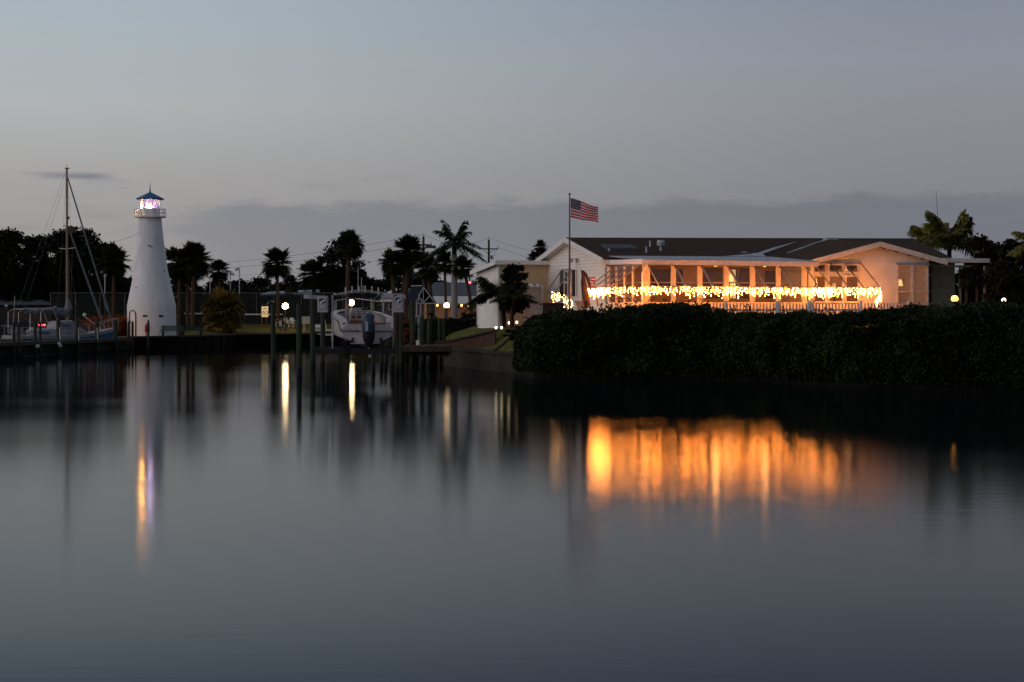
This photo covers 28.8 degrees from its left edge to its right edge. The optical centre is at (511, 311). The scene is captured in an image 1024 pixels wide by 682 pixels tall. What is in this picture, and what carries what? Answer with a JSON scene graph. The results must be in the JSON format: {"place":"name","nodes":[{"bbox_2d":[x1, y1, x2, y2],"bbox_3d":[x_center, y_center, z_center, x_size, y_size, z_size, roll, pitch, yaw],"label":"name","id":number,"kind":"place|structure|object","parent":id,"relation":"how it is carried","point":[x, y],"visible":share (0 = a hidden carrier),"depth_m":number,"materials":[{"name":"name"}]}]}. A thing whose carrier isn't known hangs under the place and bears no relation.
{"place":"outdoors","nodes":[
{"label":"outdoors","id":0,"kind":"place"},
{"bbox_2d":[0,305,7,337],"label":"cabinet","id":1,"kind":"object","parent":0,"point":[3,316],"visible":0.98,"depth_m":145.75,"materials":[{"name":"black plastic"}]},
{"bbox_2d":[9,317,45,330],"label":"parked car","id":2,"kind":"object","parent":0,"point":[25,323],"visible":0.26,"depth_m":167.15,"materials":[{"name":"black metal"}]},
{"bbox_2d":[98,314,126,335],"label":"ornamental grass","id":3,"kind":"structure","parent":0,"point":[123,331],"depth_m":159.28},
{"bbox_2d":[424,326,517,351],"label":"lawn","id":4,"kind":"structure","parent":0,"point":[507,345],"depth_m":104.94,"materials":[{"name":"green plant"}]},
{"bbox_2d":[394,314,415,344],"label":"garden shrub","id":5,"kind":"object","parent":4,"relation":"on","point":[406,331],"visible":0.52,"depth_m":117.85,"materials":[{"name":"green plant"}]},
{"bbox_2d":[392,232,425,333],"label":"sabal palm","id":6,"kind":"object","parent":4,"relation":"on","point":[407,243],"visible":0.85,"depth_m":151.50,"materials":[{"name":"green plant"}]},
{"bbox_2d":[403,323,419,344],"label":"clipped hedge","id":7,"kind":"object","parent":4,"relation":"on","point":[407,325],"visible":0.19,"depth_m":120.27,"materials":[{"name":"green plant"}]},
{"bbox_2d":[410,251,440,317],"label":"sabal palm","id":8,"kind":"object","parent":4,"relation":"on","point":[425,275],"visible":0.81,"depth_m":139.66,"materials":[{"name":"green plant"}]},
{"bbox_2d":[429,250,451,317],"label":"sabal palm","id":9,"kind":"object","parent":4,"relation":"on","point":[443,267],"visible":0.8,"depth_m":135.77,"materials":[{"name":"green plant"}]},
{"bbox_2d":[424,318,473,343],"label":"clipped hedge","id":10,"kind":"object","parent":4,"relation":"on","point":[455,325],"visible":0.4,"depth_m":116.36,"materials":[{"name":"green plant"}]},
{"bbox_2d":[421,220,486,318],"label":"royal palm","id":11,"kind":"object","parent":4,"relation":"on","point":[455,243],"visible":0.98,"depth_m":129.81,"materials":[{"name":"green plant"}]},
{"bbox_2d":[449,254,476,317],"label":"sabal palm","id":12,"kind":"object","parent":4,"relation":"on","point":[462,262],"visible":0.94,"depth_m":127.70,"materials":[{"name":"green plant"}]},
{"bbox_2d":[458,276,531,326],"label":"date palm","id":13,"kind":"object","parent":4,"relation":"on","point":[487,290],"visible":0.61,"depth_m":105.69,"materials":[{"name":"green plant"}]},
{"bbox_2d":[470,260,549,327],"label":"side wing","id":14,"kind":"structure","parent":4,"relation":"on","point":[489,314],"depth_m":106.82,"materials":[{"name":"paint"}]},
{"bbox_2d":[525,287,540,320],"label":"door","id":15,"kind":"structure","parent":14,"relation":"in","point":[535,292],"depth_m":106.79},
{"bbox_2d":[499,262,529,326],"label":"magnolia tree","id":16,"kind":"object","parent":4,"relation":"on","point":[512,272],"visible":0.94,"depth_m":104.36,"materials":[{"name":"green plant"}]},
{"bbox_2d":[490,283,542,328],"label":"date palm","id":17,"kind":"object","parent":4,"relation":"on","point":[520,291],"visible":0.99,"depth_m":103.85,"materials":[{"name":"green plant"}]},
{"bbox_2d":[542,303,563,313],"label":"storage box","id":18,"kind":"object","parent":4,"relation":"on","point":[547,307],"visible":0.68,"depth_m":96.70,"materials":[{"name":"black plastic"}]},
{"bbox_2d":[568,193,570,309],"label":"flagpole","id":19,"kind":"object","parent":4,"relation":"on","point":[569,278],"visible":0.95,"depth_m":93.97,"materials":[{"name":"metal"}]},
{"bbox_2d":[571,198,597,221],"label":"flag","id":20,"kind":"object","parent":19,"relation":"attached to","point":[580,210],"visible":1,"depth_m":94.10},
{"bbox_2d":[581,270,597,307],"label":"garden umbrella","id":21,"kind":"object","parent":4,"relation":"on","point":[584,291],"visible":0.84,"depth_m":94.89,"materials":[{"name":"orange fabric"}]},
{"bbox_2d":[534,237,954,326],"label":"house","id":22,"kind":"structure","parent":4,"relation":"on","point":[600,257],"depth_m":97.69,"materials":[{"name":"white wood"}]},
{"bbox_2d":[564,269,571,296],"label":"window","id":23,"kind":"structure","parent":22,"relation":"in","point":[566,282],"depth_m":103.55,"materials":[{"name":"glass"}]},
{"bbox_2d":[602,264,639,301],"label":"propped awning","id":24,"kind":"object","parent":22,"relation":"attached to","point":[620,279],"visible":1,"depth_m":92.84,"materials":[{"name":"metal"}]},
{"bbox_2d":[648,264,685,301],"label":"propped awning","id":25,"kind":"object","parent":22,"relation":"attached to","point":[649,265],"visible":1,"depth_m":92.34,"materials":[{"name":"metal"}]},
{"bbox_2d":[664,287,818,297],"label":"string lights","id":26,"kind":"object","parent":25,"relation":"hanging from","point":[745,289],"visible":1,"depth_m":92.60,"materials":[{"name":"yellow"}]},
{"bbox_2d":[675,265,712,301],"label":"propped awning","id":27,"kind":"object","parent":22,"relation":"attached to","point":[692,286],"visible":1,"depth_m":92.69,"materials":[{"name":"metal"}]},
{"bbox_2d":[710,302,909,326],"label":"picket fence","id":28,"kind":"object","parent":4,"relation":"on","point":[809,307],"visible":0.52,"depth_m":89.59,"materials":[{"name":"white paint"}]},
{"bbox_2d":[786,238,947,326],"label":"house wing","id":29,"kind":"structure","parent":4,"relation":"on","point":[888,267],"depth_m":98.05,"materials":[{"name":"paint"}]},
{"bbox_2d":[813,275,826,302],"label":"window","id":30,"kind":"structure","parent":29,"relation":"in","point":[822,283],"depth_m":97.14,"materials":[{"name":"white paint"}]},
{"bbox_2d":[827,264,843,272],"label":"window","id":31,"kind":"structure","parent":29,"relation":"in","point":[839,267],"depth_m":97.35,"materials":[{"name":"glass"}]},
{"bbox_2d":[827,275,843,302],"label":"window","id":32,"kind":"structure","parent":29,"relation":"in","point":[835,280],"depth_m":97.38,"materials":[{"name":"white paint"}]},
{"bbox_2d":[844,264,859,273],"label":"window","id":33,"kind":"structure","parent":29,"relation":"in","point":[855,269],"depth_m":97.64,"materials":[{"name":"glass"}]},
{"bbox_2d":[844,275,859,302],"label":"window","id":34,"kind":"structure","parent":29,"relation":"in","point":[851,281],"depth_m":97.61,"materials":[{"name":"white paint"}]},
{"bbox_2d":[906,222,955,251],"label":"feather palm","id":35,"kind":"object","parent":4,"relation":"on","point":[916,232],"visible":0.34,"depth_m":115.80,"materials":[{"name":"green plant"}]},
{"bbox_2d":[920,209,982,257],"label":"feather palm","id":36,"kind":"object","parent":4,"relation":"on","point":[956,235],"visible":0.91,"depth_m":111.48,"materials":[{"name":"green plant"}]},
{"bbox_2d":[929,258,989,304],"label":"carport roof","id":37,"kind":"structure","parent":4,"relation":"on","point":[968,260],"depth_m":99.55,"materials":[{"name":"white paint"}]},
{"bbox_2d":[955,273,964,304],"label":"broadleaf tree","id":38,"kind":"object","parent":4,"relation":"on","point":[957,288],"visible":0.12,"depth_m":127.46,"materials":[{"name":"green plant"}]},
{"bbox_2d":[955,265,978,302],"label":"sabal palm","id":39,"kind":"object","parent":4,"relation":"on","point":[965,281],"visible":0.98,"depth_m":98.77,"materials":[{"name":"green plant"}]},
{"bbox_2d":[964,266,989,301],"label":"sabal palm","id":40,"kind":"object","parent":4,"relation":"on","point":[979,284],"visible":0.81,"depth_m":98.78,"materials":[{"name":"green plant"}]},
{"bbox_2d":[958,232,999,303],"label":"broadleaf tree","id":41,"kind":"object","parent":4,"relation":"on","point":[984,243],"visible":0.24,"depth_m":103.43,"materials":[{"name":"green plant"}]},
{"bbox_2d":[981,258,1023,304],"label":"broadleaf tree","id":42,"kind":"object","parent":4,"relation":"on","point":[1002,276],"visible":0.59,"depth_m":95.41,"materials":[{"name":"green plant"}]},
{"bbox_2d":[992,238,1023,288],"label":"broadleaf tree","id":43,"kind":"object","parent":4,"relation":"on","point":[1003,250],"visible":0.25,"depth_m":99.74,"materials":[{"name":"green plant"}]},
{"bbox_2d":[1006,231,1023,257],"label":"feather palm","id":44,"kind":"object","parent":4,"relation":"on","point":[1019,235],"visible":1,"depth_m":97.93,"materials":[{"name":"green plant"}]},
{"bbox_2d":[0,337,1023,681],"bbox_3d":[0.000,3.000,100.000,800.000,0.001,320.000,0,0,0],"label":"water","id":45,"kind":"structure","parent":0,"point":[220,515],"depth_m":27.74,"materials":[{"name":"liquid"}]},
{"bbox_2d":[56,318,60,354],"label":"piling","id":46,"kind":"object","parent":45,"relation":"in","point":[58,350],"visible":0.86,"depth_m":136.04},
{"bbox_2d":[2,168,117,340],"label":"sailboat","id":47,"kind":"object","parent":45,"relation":"on","point":[67,328],"visible":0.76,"depth_m":146.93,"materials":[{"name":"metal"}]},
{"bbox_2d":[0,338,130,356],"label":"pier","id":48,"kind":"structure","parent":45,"relation":"on","point":[68,346],"depth_m":137.51,"materials":[{"name":"wood"}]},
{"bbox_2d":[75,318,79,353],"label":"piling","id":49,"kind":"object","parent":45,"relation":"in","point":[77,349],"visible":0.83,"depth_m":139.46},
{"bbox_2d":[113,319,117,351],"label":"piling","id":50,"kind":"object","parent":45,"relation":"in","point":[115,334],"visible":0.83,"depth_m":147.15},
{"bbox_2d":[271,305,275,366],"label":"piling","id":51,"kind":"object","parent":45,"relation":"in","point":[273,342],"visible":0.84,"depth_m":107.58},
{"bbox_2d":[296,304,301,375],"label":"piling","id":52,"kind":"object","parent":45,"relation":"in","point":[298,339],"visible":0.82,"depth_m":92.48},
{"bbox_2d":[310,299,315,367],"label":"piling","id":53,"kind":"object","parent":45,"relation":"in","point":[312,333],"visible":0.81,"depth_m":105.52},
{"bbox_2d":[320,312,324,367],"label":"piling","id":54,"kind":"object","parent":45,"relation":"in","point":[322,342],"visible":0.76,"depth_m":104.57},
{"bbox_2d":[315,320,334,345],"bbox_3d":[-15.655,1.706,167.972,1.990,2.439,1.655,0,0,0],"label":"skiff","id":55,"kind":"object","parent":45,"relation":"on","point":[328,337],"visible":0.45,"depth_m":167.40,"materials":[{"name":"white plastic"}]},
{"bbox_2d":[395,312,399,372],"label":"piling","id":56,"kind":"object","parent":45,"relation":"in","point":[397,366],"visible":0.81,"depth_m":96.47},
{"bbox_2d":[399,312,403,368],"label":"piling","id":57,"kind":"object","parent":45,"relation":"in","point":[401,344],"visible":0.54,"depth_m":102.63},
{"bbox_2d":[409,301,415,368],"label":"piling","id":58,"kind":"object","parent":45,"relation":"in","point":[412,363],"visible":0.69,"depth_m":102.62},
{"bbox_2d":[402,345,450,355],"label":"dock","id":59,"kind":"object","parent":58,"relation":"attached to","point":[426,350],"visible":0.99,"depth_m":100.53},
{"bbox_2d":[419,314,423,367],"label":"piling","id":60,"kind":"object","parent":45,"relation":"in","point":[421,361],"visible":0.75,"depth_m":105.55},
{"bbox_2d":[426,318,431,365],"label":"piling","id":61,"kind":"object","parent":45,"relation":"in","point":[429,338],"visible":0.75,"depth_m":108.64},
{"bbox_2d":[438,318,441,364],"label":"piling","id":62,"kind":"object","parent":45,"relation":"in","point":[439,337],"visible":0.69,"depth_m":111.89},
{"bbox_2d":[705,299,1023,392],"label":"mangrove hedge","id":63,"kind":"object","parent":45,"relation":"in","point":[977,346],"visible":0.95,"depth_m":76.54,"materials":[{"name":"green plant"}]},
{"bbox_2d":[0,0,1023,292],"label":"sky","id":64,"kind":"structure","parent":0,"point":[258,125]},
{"label":"ground","id":65,"kind":"structure","parent":0,"visible":0},
{"bbox_2d":[0,226,48,301],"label":"broadleaf tree","id":66,"kind":"object","parent":65,"relation":"on","point":[12,252],"visible":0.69,"depth_m":188.92,"materials":[{"name":"green plant"}]},
{"bbox_2d":[0,298,49,332],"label":"building","id":67,"kind":"structure","parent":65,"relation":"on","point":[38,303],"depth_m":186.00,"materials":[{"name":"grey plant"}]},
{"bbox_2d":[20,232,76,291],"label":"broadleaf tree","id":68,"kind":"object","parent":65,"relation":"on","point":[46,251],"visible":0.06,"depth_m":198.90,"materials":[{"name":"green plant"}]},
{"bbox_2d":[48,226,86,319],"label":"sabal palm","id":69,"kind":"object","parent":65,"relation":"on","point":[61,236],"visible":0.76,"depth_m":180.51,"materials":[{"name":"green plant"}]},
{"bbox_2d":[38,225,117,300],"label":"broadleaf tree","id":70,"kind":"object","parent":65,"relation":"on","point":[53,282],"visible":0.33,"depth_m":190.65,"materials":[{"name":"green plant"}]},
{"bbox_2d":[79,241,130,293],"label":"broadleaf tree","id":71,"kind":"object","parent":65,"relation":"on","point":[122,285],"visible":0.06,"depth_m":201.36,"materials":[{"name":"green plant"}]},
{"bbox_2d":[50,293,176,330],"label":"tennis fence","id":72,"kind":"object","parent":65,"relation":"on","point":[85,303],"visible":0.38,"depth_m":184.06,"materials":[{"name":"black"}]},
{"bbox_2d":[95,245,132,315],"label":"sabal palm","id":73,"kind":"object","parent":65,"relation":"on","point":[114,269],"visible":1,"depth_m":179.40,"materials":[{"name":"green plant"}]},
{"bbox_2d":[127,187,176,335],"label":"lighthouse","id":74,"kind":"object","parent":65,"relation":"on","point":[151,298],"visible":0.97,"depth_m":156.87,"materials":[{"name":"white paint"}]},
{"bbox_2d":[182,325,203,335],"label":"park bench","id":75,"kind":"object","parent":65,"relation":"on","point":[193,326],"visible":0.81,"depth_m":159.33,"materials":[{"name":"wood"}]},
{"bbox_2d":[195,280,234,293],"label":"broadleaf tree","id":76,"kind":"object","parent":65,"relation":"on","point":[199,290],"visible":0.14,"depth_m":227.88,"materials":[{"name":"green plant"}]},
{"bbox_2d":[227,276,271,291],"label":"broadleaf tree","id":77,"kind":"object","parent":65,"relation":"on","point":[257,283],"visible":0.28,"depth_m":243.03,"materials":[{"name":"green plant"}]},
{"bbox_2d":[185,324,331,334],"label":"lit grass","id":78,"kind":"structure","parent":65,"relation":"on","point":[251,328],"depth_m":177.87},
{"bbox_2d":[165,246,191,333],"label":"sabal palm","id":79,"kind":"object","parent":78,"relation":"on","point":[171,253],"visible":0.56,"depth_m":177.81,"materials":[{"name":"green plant"}]},
{"bbox_2d":[172,259,205,328],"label":"sabal palm","id":80,"kind":"object","parent":78,"relation":"on","point":[188,290],"visible":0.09,"depth_m":179.85,"materials":[{"name":"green plant"}]},
{"bbox_2d":[173,240,215,328],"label":"sabal palm","id":81,"kind":"object","parent":78,"relation":"on","point":[193,269],"visible":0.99,"depth_m":175.41,"materials":[{"name":"green plant"}]},
{"bbox_2d":[200,309,230,332],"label":"bush palm","id":82,"kind":"object","parent":78,"relation":"on","point":[209,325],"visible":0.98,"depth_m":170.30,"materials":[{"name":"green plant"}]},
{"bbox_2d":[208,259,231,287],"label":"sabal palm","id":83,"kind":"object","parent":78,"relation":"on","point":[218,266],"visible":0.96,"depth_m":179.61,"materials":[{"name":"green plant"}]},
{"bbox_2d":[198,285,248,333],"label":"bush palm","id":84,"kind":"object","parent":78,"relation":"on","point":[222,299],"visible":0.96,"depth_m":171.09,"materials":[{"name":"green plant"}]},
{"bbox_2d":[259,246,292,325],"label":"sabal palm","id":85,"kind":"object","parent":78,"relation":"on","point":[276,256],"visible":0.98,"depth_m":182.42,"materials":[{"name":"green plant"}]},
{"bbox_2d":[125,333,394,349],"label":"seawall","id":86,"kind":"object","parent":65,"relation":"on","point":[204,341],"visible":0.53,"depth_m":165.86,"materials":[{"name":"concrete"}]},
{"bbox_2d":[243,283,282,293],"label":"broadleaf tree","id":87,"kind":"object","parent":65,"relation":"on","point":[262,290],"visible":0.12,"depth_m":227.40,"materials":[{"name":"green plant"}]},
{"bbox_2d":[244,314,282,323],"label":"tennis net","id":88,"kind":"object","parent":65,"relation":"on","point":[252,319],"visible":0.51,"depth_m":186.50,"materials":[{"name":"fabric"}]},
{"bbox_2d":[181,293,381,324],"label":"tennis fence","id":89,"kind":"object","parent":65,"relation":"on","point":[253,303],"visible":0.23,"depth_m":188.06,"materials":[{"name":"black"}]},
{"bbox_2d":[280,275,301,293],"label":"sabal palm","id":90,"kind":"object","parent":65,"relation":"on","point":[289,289],"visible":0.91,"depth_m":204.60,"materials":[{"name":"green plant"}]},
{"bbox_2d":[296,258,324,293],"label":"sabal palm","id":91,"kind":"object","parent":65,"relation":"on","point":[311,268],"visible":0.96,"depth_m":195.21,"materials":[{"name":"green plant"}]},
{"bbox_2d":[313,236,369,293],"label":"broadleaf tree","id":92,"kind":"object","parent":65,"relation":"on","point":[333,276],"visible":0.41,"depth_m":194.56,"materials":[{"name":"green plant"}]},
{"bbox_2d":[335,229,367,340],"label":"sabal palm","id":93,"kind":"object","parent":65,"relation":"on","point":[349,248],"visible":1,"depth_m":149.62,"materials":[{"name":"green plant"}]},
{"bbox_2d":[304,293,405,358],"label":"lift","id":94,"kind":"object","parent":65,"relation":"on","point":[346,348],"visible":0.85,"depth_m":87.90,"materials":[{"name":"grey metal"}]},
{"bbox_2d":[317,296,327,311],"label":"hoist box","id":95,"kind":"object","parent":94,"relation":"attached to","point":[322,303],"visible":1,"depth_m":87.95,"materials":[{"name":"metal"}]},
{"bbox_2d":[331,278,393,356],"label":"motorboat","id":96,"kind":"object","parent":94,"relation":"on","point":[367,327],"visible":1,"depth_m":89.21,"materials":[{"name":"white fiberglass gelcoat"},{"name":"aluminium"},{"name":"black plastic"}]},
{"bbox_2d":[394,295,403,311],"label":"hoist box","id":97,"kind":"object","parent":94,"relation":"attached to","point":[398,303],"visible":1,"depth_m":87.95,"materials":[{"name":"metal"}]},
{"bbox_2d":[355,269,375,293],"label":"broadleaf tree","id":98,"kind":"object","parent":65,"relation":"on","point":[369,282],"visible":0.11,"depth_m":197.46,"materials":[{"name":"green plant"}]},
{"bbox_2d":[368,277,401,313],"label":"broadleaf tree","id":99,"kind":"object","parent":65,"relation":"on","point":[380,283],"visible":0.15,"depth_m":226.39,"materials":[{"name":"green plant"}]},
{"bbox_2d":[377,247,406,341],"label":"sabal palm","id":100,"kind":"object","parent":65,"relation":"on","point":[392,268],"visible":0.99,"depth_m":149.63,"materials":[{"name":"green plant"}]},
{"bbox_2d":[382,274,417,291],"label":"broadleaf tree","id":101,"kind":"object","parent":65,"relation":"on","point":[412,282],"visible":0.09,"depth_m":235.13,"materials":[{"name":"green plant"}]},
{"bbox_2d":[380,288,423,322],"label":"building","id":102,"kind":"structure","parent":65,"relation":"on","point":[388,306],"depth_m":170.00,"materials":[{"name":"white paint"}]},
{"bbox_2d":[405,285,435,339],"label":"kiosk","id":103,"kind":"object","parent":65,"relation":"on","point":[417,291],"visible":0.8,"depth_m":120.21,"materials":[{"name":"grey wood"}]},
{"bbox_2d":[419,282,476,318],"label":"orange house","id":104,"kind":"structure","parent":65,"relation":"on","point":[437,288],"depth_m":160.34,"materials":[{"name":"paint"}]},
{"bbox_2d":[433,296,476,303],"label":"porch awning","id":105,"kind":"object","parent":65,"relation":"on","point":[461,299],"visible":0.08,"depth_m":158.30,"materials":[{"name":"white paint"}]},
{"bbox_2d":[434,330,497,348],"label":"retaining wall","id":106,"kind":"structure","parent":65,"relation":"on","point":[486,338],"depth_m":105.31,"materials":[{"name":"brick"}]},
{"bbox_2d":[444,348,513,372],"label":"seawall","id":107,"kind":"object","parent":65,"relation":"on","point":[498,361],"visible":0.1,"depth_m":101.80,"materials":[{"name":"concrete"}]},
{"bbox_2d":[533,239,547,255],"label":"sabal palm","id":108,"kind":"object","parent":65,"relation":"on","point":[539,249],"visible":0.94,"depth_m":229.68,"materials":[{"name":"green plant"}]},
{"bbox_2d":[512,297,716,381],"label":"mangrove hedge","id":109,"kind":"object","parent":65,"relation":"on","point":[668,341],"visible":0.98,"depth_m":85.95,"materials":[{"name":"green plant"}]},
{"label":"paved path","id":110,"kind":"structure","parent":0,"visible":0},
{"bbox_2d":[73,315,127,332],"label":"ornamental grass","id":111,"kind":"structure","parent":110,"relation":"on","point":[93,320],"depth_m":156.28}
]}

